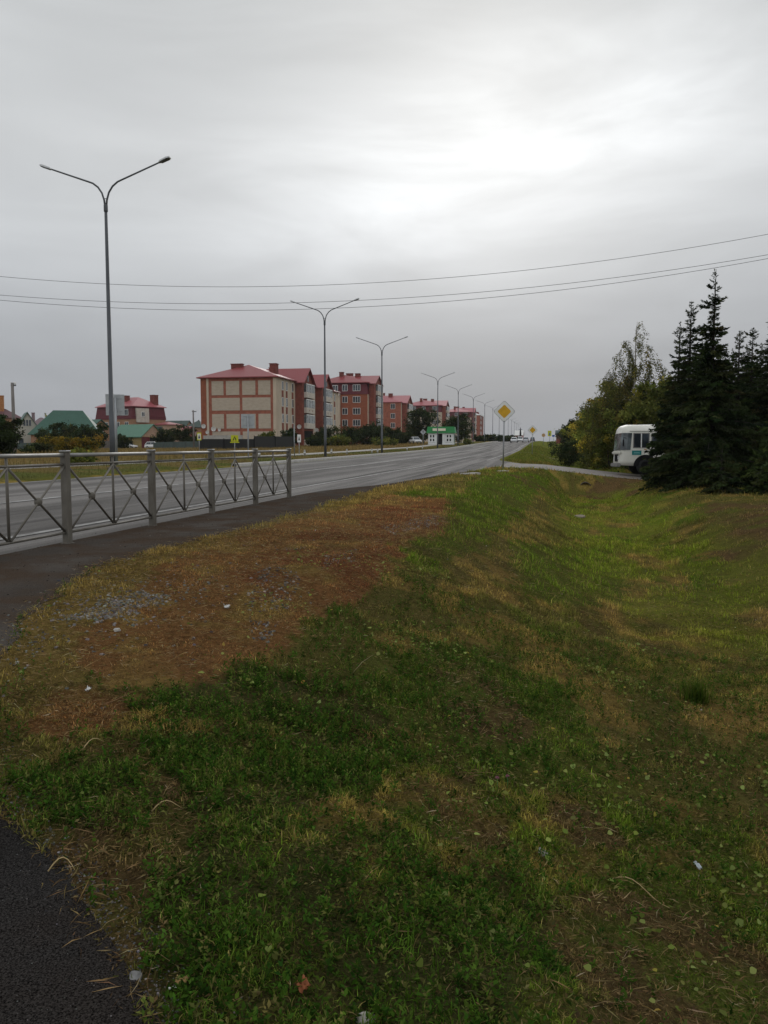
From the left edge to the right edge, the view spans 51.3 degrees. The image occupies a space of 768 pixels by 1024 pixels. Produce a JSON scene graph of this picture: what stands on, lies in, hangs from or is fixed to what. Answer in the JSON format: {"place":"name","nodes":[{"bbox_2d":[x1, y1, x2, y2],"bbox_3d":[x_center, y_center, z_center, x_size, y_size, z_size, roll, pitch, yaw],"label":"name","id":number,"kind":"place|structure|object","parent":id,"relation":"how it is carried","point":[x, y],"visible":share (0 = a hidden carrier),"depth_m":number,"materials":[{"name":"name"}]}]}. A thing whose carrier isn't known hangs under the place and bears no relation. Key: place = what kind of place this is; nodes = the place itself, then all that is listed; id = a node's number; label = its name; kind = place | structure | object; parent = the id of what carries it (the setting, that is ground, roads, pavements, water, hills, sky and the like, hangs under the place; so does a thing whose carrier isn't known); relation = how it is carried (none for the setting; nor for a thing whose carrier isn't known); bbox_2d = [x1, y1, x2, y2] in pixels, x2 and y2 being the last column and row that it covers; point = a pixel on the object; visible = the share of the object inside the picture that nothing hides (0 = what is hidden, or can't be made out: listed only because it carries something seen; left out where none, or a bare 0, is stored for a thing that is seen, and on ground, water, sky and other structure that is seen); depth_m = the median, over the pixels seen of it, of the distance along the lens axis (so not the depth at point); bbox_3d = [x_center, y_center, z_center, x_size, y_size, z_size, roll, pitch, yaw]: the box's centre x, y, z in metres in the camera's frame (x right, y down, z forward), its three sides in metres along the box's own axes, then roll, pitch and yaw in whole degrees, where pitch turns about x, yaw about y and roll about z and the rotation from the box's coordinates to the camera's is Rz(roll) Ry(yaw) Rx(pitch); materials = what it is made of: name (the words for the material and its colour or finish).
{"place":"outdoors","nodes":[
{"label":"outdoors","id":0,"kind":"place"},
{"bbox_2d":[1,442,461,469],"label":"pavement","id":1,"kind":"structure","parent":0,"point":[263,455],"depth_m":60.40,"materials":[{"name":"concrete"}]},
{"bbox_2d":[241,414,254,456],"bbox_3d":[-8.286,-4.516,48.802,0.823,2.895,0.107,-1,5,-16],"label":"traffic sign","id":2,"kind":"object","parent":1,"relation":"on","point":[247,421],"visible":0.9,"depth_m":48.74,"materials":[{"name":"metal"}]},
{"bbox_2d":[0,470,475,658],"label":"pavement","id":3,"kind":"structure","parent":0,"point":[14,582],"depth_m":8.94,"materials":[{"name":"asphalt"}]},
{"bbox_2d":[0,448,290,545],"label":"pedestrian railing","id":4,"kind":"object","parent":3,"relation":"on","point":[65,472],"visible":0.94,"depth_m":10.93,"materials":[{"name":"metal"}]},
{"bbox_2d":[0,441,533,554],"bbox_3d":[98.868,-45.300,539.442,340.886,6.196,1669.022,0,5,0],"label":"road","id":5,"kind":"structure","parent":0,"point":[39,519],"depth_m":20.57,"materials":[{"name":"asphalt"}]},
{"bbox_2d":[9,443,484,483],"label":"lane marking","id":6,"kind":"structure","parent":5,"relation":"on","point":[207,469],"depth_m":30.57,"materials":[{"name":"paint"}]},
{"bbox_2d":[0,442,506,503],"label":"lane marking","id":7,"kind":"structure","parent":5,"relation":"on","point":[195,482],"depth_m":20.93,"materials":[{"name":"paint"}]},
{"bbox_2d":[0,442,519,539],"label":"lane marking","id":8,"kind":"structure","parent":5,"relation":"on","point":[198,504],"depth_m":14.18,"materials":[{"name":"paint"}]},
{"bbox_2d":[231,441,497,466],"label":"kerb","id":9,"kind":"structure","parent":5,"relation":"on","point":[292,461],"depth_m":53.56,"materials":[{"name":"concrete"}]},
{"bbox_2d":[0,443,631,478],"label":"verge grass","id":10,"kind":"structure","parent":0,"point":[528,451],"depth_m":70.98,"materials":[{"name":"plant"}]},
{"bbox_2d":[0,441,767,1023],"bbox_3d":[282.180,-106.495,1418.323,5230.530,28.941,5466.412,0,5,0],"label":"ground","id":11,"kind":"structure","parent":0,"point":[610,487],"depth_m":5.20,"materials":[{"name":"plant"}]},
{"bbox_2d":[0,395,20,421],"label":"brown roof house","id":12,"kind":"structure","parent":11,"relation":"on","point":[8,413],"depth_m":223.33,"materials":[{"name":"metal"}]},
{"bbox_2d":[0,413,25,453],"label":"bush","id":13,"kind":"object","parent":11,"relation":"on","point":[10,438],"visible":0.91,"depth_m":57.48,"materials":[{"name":"green plant"}]},
{"bbox_2d":[10,382,16,451],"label":"utility pole","id":14,"kind":"object","parent":11,"relation":"on","point":[12,401],"visible":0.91,"depth_m":69.35,"materials":[{"name":"concrete"}]},
{"bbox_2d":[16,412,36,442],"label":"gable house","id":15,"kind":"structure","parent":11,"relation":"on","point":[29,425],"depth_m":184.54,"materials":[{"name":"grey metal"}]},
{"bbox_2d":[23,419,31,425],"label":"window","id":16,"kind":"structure","parent":15,"relation":"in","point":[27,422],"depth_m":184.45,"materials":[{"name":"grey glass"}]},
{"bbox_2d":[18,441,55,452],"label":"bush","id":17,"kind":"object","parent":11,"relation":"on","point":[36,447],"visible":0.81,"depth_m":73.36,"materials":[{"name":"green plant"}]},
{"bbox_2d":[32,425,64,443],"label":"bush","id":18,"kind":"object","parent":11,"relation":"on","point":[41,432],"visible":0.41,"depth_m":130.83,"materials":[{"name":"green plant"}]},
{"bbox_2d":[36,436,62,451],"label":"bush","id":19,"kind":"object","parent":11,"relation":"on","point":[44,439],"visible":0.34,"depth_m":82.99,"materials":[{"name":"green plant"}]},
{"bbox_2d":[48,420,78,439],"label":"bush","id":20,"kind":"object","parent":11,"relation":"on","point":[65,429],"visible":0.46,"depth_m":133.79,"materials":[{"name":"green plant"}]},
{"bbox_2d":[27,410,106,447],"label":"green hip house","id":21,"kind":"structure","parent":11,"relation":"on","point":[75,417],"depth_m":184.80,"materials":[{"name":"metal"}]},
{"bbox_2d":[53,434,104,451],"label":"bush","id":22,"kind":"object","parent":11,"relation":"on","point":[70,444],"visible":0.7,"depth_m":81.11,"materials":[{"name":"green plant"}]},
{"bbox_2d":[0,801,160,1023],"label":"footpath","id":23,"kind":"structure","parent":11,"relation":"on","point":[86,1001],"depth_m":2.29,"materials":[{"name":"asphalt"}]},
{"bbox_2d":[68,424,102,448],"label":"bush","id":24,"kind":"object","parent":11,"relation":"on","point":[83,429],"visible":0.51,"depth_m":129.19,"materials":[{"name":"green plant"}]},
{"bbox_2d":[70,447,100,462],"bbox_3d":[-12.462,-2.227,32.936,1.368,1.007,2.265,0,5,5],"label":"bush","id":25,"kind":"object","parent":11,"relation":"on","point":[82,459],"visible":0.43,"depth_m":32.66,"materials":[{"name":"green plant"}]},
{"bbox_2d":[88,422,108,448],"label":"bush","id":26,"kind":"object","parent":11,"relation":"on","point":[100,429],"visible":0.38,"depth_m":139.06,"materials":[{"name":"green plant"}]},
{"bbox_2d":[92,419,108,440],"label":"green gable house","id":27,"kind":"structure","parent":11,"relation":"on","point":[96,421],"depth_m":197.96,"materials":[{"name":"metal"}]},
{"bbox_2d":[40,156,170,468],"bbox_3d":[-9.614,-6.666,27.961,4.798,10.870,0.320,1,5,10],"label":"street lamp","id":28,"kind":"object","parent":11,"relation":"on","point":[110,387],"visible":0.89,"depth_m":27.87,"materials":[{"name":"metal"}]},
{"bbox_2d":[105,394,124,464],"bbox_3d":[-10.504,-3.095,31.360,0.706,3.015,0.107,-2,5,-24],"label":"traffic sign","id":29,"kind":"object","parent":11,"relation":"on","point":[119,405],"visible":0.89,"depth_m":31.33,"materials":[{"name":"metal"}]},
{"bbox_2d":[117,433,134,448],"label":"bush","id":30,"kind":"object","parent":11,"relation":"on","point":[123,441],"visible":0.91,"depth_m":148.81,"materials":[{"name":"green plant"}]},
{"bbox_2d":[95,395,166,427],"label":"red roof house","id":31,"kind":"structure","parent":11,"relation":"on","point":[138,410],"depth_m":218.64,"materials":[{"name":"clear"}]},
{"bbox_2d":[129,970,141,980],"bbox_3d":[-0.683,1.276,2.200,0.036,0.023,0.044,-1,5,-13],"label":"stone","id":32,"kind":"object","parent":11,"relation":"on","point":[136,975],"visible":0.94,"depth_m":2.19,"materials":[{"name":"stone"}]},
{"bbox_2d":[117,424,158,447],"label":"barn","id":33,"kind":"structure","parent":11,"relation":"on","point":[139,434],"depth_m":199.86,"materials":[{"name":"metal"}]},
{"bbox_2d":[150,427,174,441],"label":"bush","id":34,"kind":"object","parent":11,"relation":"on","point":[161,435],"visible":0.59,"depth_m":158.08,"materials":[{"name":"green plant"}]},
{"bbox_2d":[154,422,181,441],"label":"peach annex house","id":35,"kind":"structure","parent":11,"relation":"on","point":[168,425],"depth_m":212.86,"materials":[{"name":"pink metal"}]},
{"bbox_2d":[153,441,198,448],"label":"fence","id":36,"kind":"object","parent":11,"relation":"on","point":[185,444],"visible":0.62,"depth_m":138.72,"materials":[{"name":"metal"}]},
{"bbox_2d":[166,420,191,425],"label":"dark roof house","id":37,"kind":"structure","parent":11,"relation":"on","point":[186,422],"depth_m":252.25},
{"bbox_2d":[166,423,196,441],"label":"bush","id":38,"kind":"object","parent":11,"relation":"on","point":[182,436],"visible":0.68,"depth_m":156.22,"materials":[{"name":"green plant"}]},
{"bbox_2d":[188,420,200,434],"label":"corner house","id":39,"kind":"structure","parent":11,"relation":"on","point":[197,425],"depth_m":235.84,"materials":[{"name":"grey"}]},
{"bbox_2d":[192,410,196,447],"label":"utility pole","id":40,"kind":"object","parent":11,"relation":"on","point":[193,411],"visible":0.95,"depth_m":127.27,"materials":[{"name":"concrete"}]},
{"bbox_2d":[203,435,242,438],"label":"wall","id":41,"kind":"structure","parent":11,"relation":"on","point":[219,436],"depth_m":119.49,"materials":[{"name":"concrete"}]},
{"bbox_2d":[200,438,254,449],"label":"sheet fence","id":42,"kind":"object","parent":11,"relation":"on","point":[223,443],"visible":0.52,"depth_m":103.69,"materials":[{"name":"metal"}]},
{"bbox_2d":[230,435,238,450],"bbox_3d":[-11.154,-4.881,59.786,0.680,1.709,0.101,-1,5,-10],"label":"children sign","id":43,"kind":"object","parent":11,"relation":"on","point":[234,439],"visible":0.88,"depth_m":59.70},
{"bbox_2d":[258,430,275,435],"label":"bush","id":44,"kind":"object","parent":11,"relation":"on","point":[271,433],"visible":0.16,"depth_m":119.88,"materials":[{"name":"green plant"}]},
{"bbox_2d":[196,363,340,445],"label":"apartment block","id":45,"kind":"structure","parent":11,"relation":"on","point":[273,397],"depth_m":147.29,"materials":[{"name":"brick"}]},
{"bbox_2d":[254,436,292,447],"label":"sheet fence","id":46,"kind":"object","parent":11,"relation":"on","point":[272,441],"visible":0.64,"depth_m":117.02,"materials":[{"name":"metal"}]},
{"bbox_2d":[280,427,300,446],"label":"bush","id":47,"kind":"object","parent":11,"relation":"on","point":[289,432],"visible":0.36,"depth_m":130.62,"materials":[{"name":"green plant"}]},
{"bbox_2d":[295,974,309,993],"bbox_3d":[-0.223,1.287,2.187,0.034,0.034,0.039,-12,20,-28],"label":"fallen leaf","id":48,"kind":"object","parent":11,"relation":"on","point":[305,983],"visible":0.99,"depth_m":2.18,"materials":[{"name":"plant"}]},
{"bbox_2d":[303,436,323,445],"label":"bush","id":49,"kind":"object","parent":11,"relation":"on","point":[315,441],"visible":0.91,"depth_m":134.68,"materials":[{"name":"green plant"}]},
{"bbox_2d":[290,298,358,456],"bbox_3d":[-4.007,-8.903,54.280,4.798,10.870,0.320,1,5,11],"label":"street lamp","id":50,"kind":"object","parent":11,"relation":"on","point":[325,440],"visible":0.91,"depth_m":54.22,"materials":[{"name":"metal"}]},
{"bbox_2d":[311,425,340,445],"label":"bush","id":51,"kind":"object","parent":11,"relation":"on","point":[320,434],"visible":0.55,"depth_m":141.03,"materials":[{"name":"green plant"}]},
{"bbox_2d":[327,434,350,445],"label":"bush","id":52,"kind":"object","parent":11,"relation":"on","point":[337,440],"visible":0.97,"depth_m":136.57,"materials":[{"name":"green plant"}]},
{"bbox_2d":[333,423,368,444],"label":"bush","id":53,"kind":"object","parent":11,"relation":"on","point":[353,432],"visible":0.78,"depth_m":147.70,"materials":[{"name":"green plant"}]},
{"bbox_2d":[330,372,380,443],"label":"apartment block","id":54,"kind":"structure","parent":11,"relation":"on","point":[359,399],"depth_m":207.22,"materials":[{"name":"red brick"}]},
{"bbox_2d":[356,1011,374,1023],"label":"stone","id":55,"kind":"object","parent":11,"relation":"on","point":[359,1018],"visible":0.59,"depth_m":2.11,"materials":[{"name":"stone"}]},
{"bbox_2d":[357,420,387,444],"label":"bush","id":56,"kind":"object","parent":11,"relation":"on","point":[374,431],"visible":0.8,"depth_m":150.13,"materials":[{"name":"green plant"}]},
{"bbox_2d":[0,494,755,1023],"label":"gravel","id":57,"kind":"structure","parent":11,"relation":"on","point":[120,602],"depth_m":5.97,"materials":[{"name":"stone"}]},
{"bbox_2d":[356,336,407,452],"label":"street lamp","id":58,"kind":"object","parent":11,"relation":"on","point":[382,393],"visible":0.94,"depth_m":73.37,"materials":[{"name":"metal"}]},
{"bbox_2d":[0,473,767,1023],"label":"straw","id":59,"kind":"object","parent":11,"relation":"on","point":[362,539],"visible":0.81,"depth_m":4.00,"materials":[{"name":"plant"}]},
{"bbox_2d":[371,436,398,445],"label":"bush","id":60,"kind":"object","parent":11,"relation":"on","point":[389,441],"visible":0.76,"depth_m":138.81,"materials":[{"name":"green plant"}]},
{"bbox_2d":[8,548,767,1015],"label":"broad leaf weeds","id":61,"kind":"object","parent":11,"relation":"on","point":[632,920],"visible":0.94,"depth_m":4.41,"materials":[{"name":"plant"}]},
{"bbox_2d":[383,425,407,443],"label":"bush","id":62,"kind":"object","parent":11,"relation":"on","point":[397,433],"visible":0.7,"depth_m":165.63,"materials":[{"name":"green plant"}]},
{"bbox_2d":[383,393,412,436],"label":"apartment block","id":63,"kind":"structure","parent":11,"relation":"on","point":[396,409],"depth_m":255.59,"materials":[{"name":"brick"}]},
{"bbox_2d":[398,432,414,443],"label":"bush","id":64,"kind":"object","parent":11,"relation":"on","point":[405,440],"visible":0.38,"depth_m":176.49,"materials":[{"name":"green plant"}]},
{"bbox_2d":[409,437,421,443],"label":"parked car","id":65,"kind":"object","parent":11,"relation":"on","point":[415,439],"visible":0.9,"depth_m":163.52,"materials":[{"name":"white paint"}]},
{"bbox_2d":[402,407,440,442],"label":"broadleaf tree","id":66,"kind":"object","parent":11,"relation":"on","point":[421,416],"visible":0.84,"depth_m":169.94,"materials":[{"name":"green plant"}]},
{"bbox_2d":[413,398,449,441],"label":"apartment block","id":67,"kind":"structure","parent":11,"relation":"on","point":[443,408],"depth_m":352.86,"materials":[{"name":"brick"}]},
{"bbox_2d":[422,372,454,447],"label":"street lamp","id":68,"kind":"object","parent":11,"relation":"on","point":[437,405],"visible":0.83,"depth_m":112.11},
{"bbox_2d":[426,427,456,444],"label":"kiosk","id":69,"kind":"object","parent":11,"relation":"on","point":[446,435],"visible":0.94,"depth_m":147.60,"materials":[{"name":"white metal"}]},
{"bbox_2d":[429,433,435,442],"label":"window","id":70,"kind":"structure","parent":69,"relation":"in","point":[432,437],"depth_m":147.90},
{"bbox_2d":[445,433,451,442],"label":"window","id":71,"kind":"structure","parent":69,"relation":"in","point":[448,439],"depth_m":147.43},
{"bbox_2d":[440,412,477,442],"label":"broadleaf tree","id":72,"kind":"object","parent":11,"relation":"on","point":[462,425],"visible":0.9,"depth_m":179.70,"materials":[{"name":"green plant"}]},
{"bbox_2d":[449,406,475,440],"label":"apartment block","id":73,"kind":"structure","parent":11,"relation":"on","point":[454,412],"depth_m":434.34,"materials":[{"name":"brick"}]},
{"bbox_2d":[475,412,483,436],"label":"apartment block","id":74,"kind":"structure","parent":11,"relation":"on","point":[479,423],"depth_m":470.23,"materials":[{"name":"brick"}]},
{"bbox_2d":[472,434,486,441],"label":"bush","id":75,"kind":"object","parent":11,"relation":"on","point":[480,438],"visible":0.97,"depth_m":213.63,"materials":[{"name":"green plant"}]},
{"bbox_2d":[483,433,496,440],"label":"bush","id":76,"kind":"object","parent":11,"relation":"on","point":[492,437],"visible":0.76,"depth_m":228.49,"materials":[{"name":"green plant"}]},
{"bbox_2d":[494,401,513,469],"bbox_3d":[5.812,-3.582,38.829,0.966,3.539,0.111,1,5,8],"label":"priority sign","id":77,"kind":"object","parent":11,"relation":"on","point":[503,411],"visible":0.91,"depth_m":38.69,"materials":[{"name":"metal"}]},
{"bbox_2d":[528,426,536,453],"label":"priority sign","id":78,"kind":"object","parent":11,"relation":"on","point":[532,430],"visible":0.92,"depth_m":81.54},
{"bbox_2d":[555,418,574,443],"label":"broadleaf tree","id":79,"kind":"object","parent":11,"relation":"on","point":[565,436],"visible":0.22,"depth_m":141.00,"materials":[{"name":"green plant"}]},
{"bbox_2d":[547,440,584,466],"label":"bush","id":80,"kind":"object","parent":11,"relation":"on","point":[571,455],"visible":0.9,"depth_m":73.51,"materials":[{"name":"green plant"}]},
{"bbox_2d":[558,404,594,457],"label":"broadleaf tree","id":81,"kind":"object","parent":11,"relation":"on","point":[579,422],"visible":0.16,"depth_m":79.77,"materials":[{"name":"green plant"}]},
{"bbox_2d":[572,438,600,468],"bbox_3d":[16.340,-4.478,62.118,2.364,2.664,3.526,-2,5,-23],"label":"bush","id":82,"kind":"object","parent":11,"relation":"on","point":[589,461],"visible":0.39,"depth_m":61.51,"materials":[{"name":"green plant"}]},
{"bbox_2d":[572,379,630,467],"bbox_3d":[17.286,-6.723,61.591,5.515,6.760,6.535,1,5,12],"label":"broadleaf tree","id":83,"kind":"object","parent":11,"relation":"on","point":[597,408],"visible":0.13,"depth_m":61.24,"materials":[{"name":"green plant"}]},
{"bbox_2d":[593,427,618,469],"bbox_3d":[15.685,-4.376,55.790,2.700,3.279,3.164,3,6,33],"label":"bush","id":84,"kind":"object","parent":11,"relation":"on","point":[603,446],"visible":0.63,"depth_m":55.86,"materials":[{"name":"green plant"}]},
{"bbox_2d":[597,392,631,465],"bbox_3d":[18.192,-6.201,59.685,5.180,5.845,5.026,1,5,11],"label":"broadleaf tree","id":85,"kind":"object","parent":11,"relation":"on","point":[615,414],"visible":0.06,"depth_m":59.72,"materials":[{"name":"green plant"}]},
{"bbox_2d":[569,321,671,462],"bbox_3d":[17.492,-8.205,56.719,7.443,10.452,6.845,3,6,33],"label":"birch tree","id":86,"kind":"object","parent":11,"relation":"on","point":[628,385],"visible":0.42,"depth_m":56.31,"materials":[{"name":"green plant"}]},
{"bbox_2d":[598,381,668,444],"bbox_3d":[17.211,-5.591,52.767,5.982,5.912,6.313,3,6,31],"label":"broadleaf tree","id":87,"kind":"object","parent":11,"relation":"on","point":[644,413],"visible":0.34,"depth_m":51.62,"materials":[{"name":"green plant"}]},
{"bbox_2d":[624,374,671,424],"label":"broadleaf tree","id":88,"kind":"object","parent":11,"relation":"on","point":[652,386],"visible":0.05,"depth_m":51.70,"materials":[{"name":"green plant"}]},
{"bbox_2d":[639,322,687,490],"bbox_3d":[12.806,-4.480,35.386,3.439,7.744,3.169,0,5,3],"label":"spruce tree","id":89,"kind":"object","parent":11,"relation":"on","point":[658,435],"visible":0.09,"depth_m":35.08,"materials":[{"name":"green plant"}]},
{"bbox_2d":[633,301,704,495],"bbox_3d":[12.426,-4.526,33.236,3.866,8.346,3.601,1,5,16],"label":"spruce tree","id":90,"kind":"object","parent":11,"relation":"on","point":[682,366],"visible":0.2,"depth_m":33.14,"materials":[{"name":"green plant"}]},
{"bbox_2d":[674,672,716,706],"bbox_3d":[2.685,1.522,6.936,0.421,0.275,0.444,3,6,32],"label":"grass tussock","id":91,"kind":"object","parent":11,"relation":"on","point":[696,692],"depth_m":6.90,"materials":[{"name":"plant"}]},
{"bbox_2d":[640,269,767,492],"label":"spruce tree","id":92,"kind":"object","parent":11,"relation":"on","point":[708,385],"visible":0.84,"depth_m":30.80,"materials":[{"name":"green plant"}]},
{"bbox_2d":[688,439,748,494],"bbox_3d":[11.505,-1.369,27.634,2.032,2.315,2.092,0,5,-1],"label":"young spruce","id":93,"kind":"object","parent":11,"relation":"on","point":[723,482],"visible":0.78,"depth_m":27.43,"materials":[{"name":"green plant"}]},
{"bbox_2d":[717,330,761,475],"bbox_3d":[14.945,-3.888,33.982,3.998,7.497,4.283,0,5,5],"label":"spruce tree","id":94,"kind":"object","parent":11,"relation":"on","point":[742,362],"visible":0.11,"depth_m":33.49,"materials":[{"name":"green plant"}]},
{"bbox_2d":[733,322,767,486],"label":"spruce tree","id":95,"kind":"object","parent":11,"relation":"on","point":[760,407],"visible":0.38,"depth_m":31.69,"materials":[{"name":"green plant"}]},
{"bbox_2d":[735,411,767,494],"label":"spruce tree","id":96,"kind":"object","parent":11,"relation":"on","point":[761,472],"visible":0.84,"depth_m":26.45,"materials":[{"name":"green plant"}]},
{"bbox_2d":[739,328,767,418],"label":"spruce tree","id":97,"kind":"object","parent":11,"relation":"on","point":[748,367],"visible":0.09,"depth_m":35.47,"materials":[{"name":"green plant"}]},
{"bbox_2d":[750,343,766,385],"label":"spruce tree","id":98,"kind":"object","parent":11,"relation":"on","point":[762,355],"visible":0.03,"depth_m":38.48,"materials":[{"name":"green plant"}]},
{"bbox_2d":[3,255,764,303],"bbox_3d":[4.000,-13.958,38.503,76.550,7.306,0.019,1,5,7],"label":"overhead wire","id":99,"kind":"object","parent":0,"point":[390,298],"visible":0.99,"depth_m":39.21,"materials":[{"name":"metal"}]},
{"bbox_2d":[0,234,767,286],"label":"overhead wire","id":100,"kind":"object","parent":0,"point":[392,281],"visible":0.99,"depth_m":39.13,"materials":[{"name":"metal"}]},
{"bbox_2d":[0,0,767,441],"label":"sky","id":101,"kind":"structure","parent":0,"point":[323,144],"materials":[{"name":"grey"}]},
{"bbox_2d":[2,258,767,310],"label":"overhead wire","id":102,"kind":"object","parent":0,"point":[388,305],"visible":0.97,"depth_m":39.26,"materials":[{"name":"metal"}]},
{"bbox_2d":[497,462,643,479],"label":"side road","id":103,"kind":"structure","parent":0,"point":[601,473],"depth_m":46.58,"materials":[{"name":"asphalt"}]},
{"bbox_2d":[611,424,660,474],"bbox_3d":[16.888,-3.602,46.105,7.080,2.880,2.900,1,4,6],"label":"bus","id":104,"kind":"object","parent":103,"relation":"on","point":[630,442],"visible":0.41,"depth_m":45.21,"materials":[{"name":"beige paint"}]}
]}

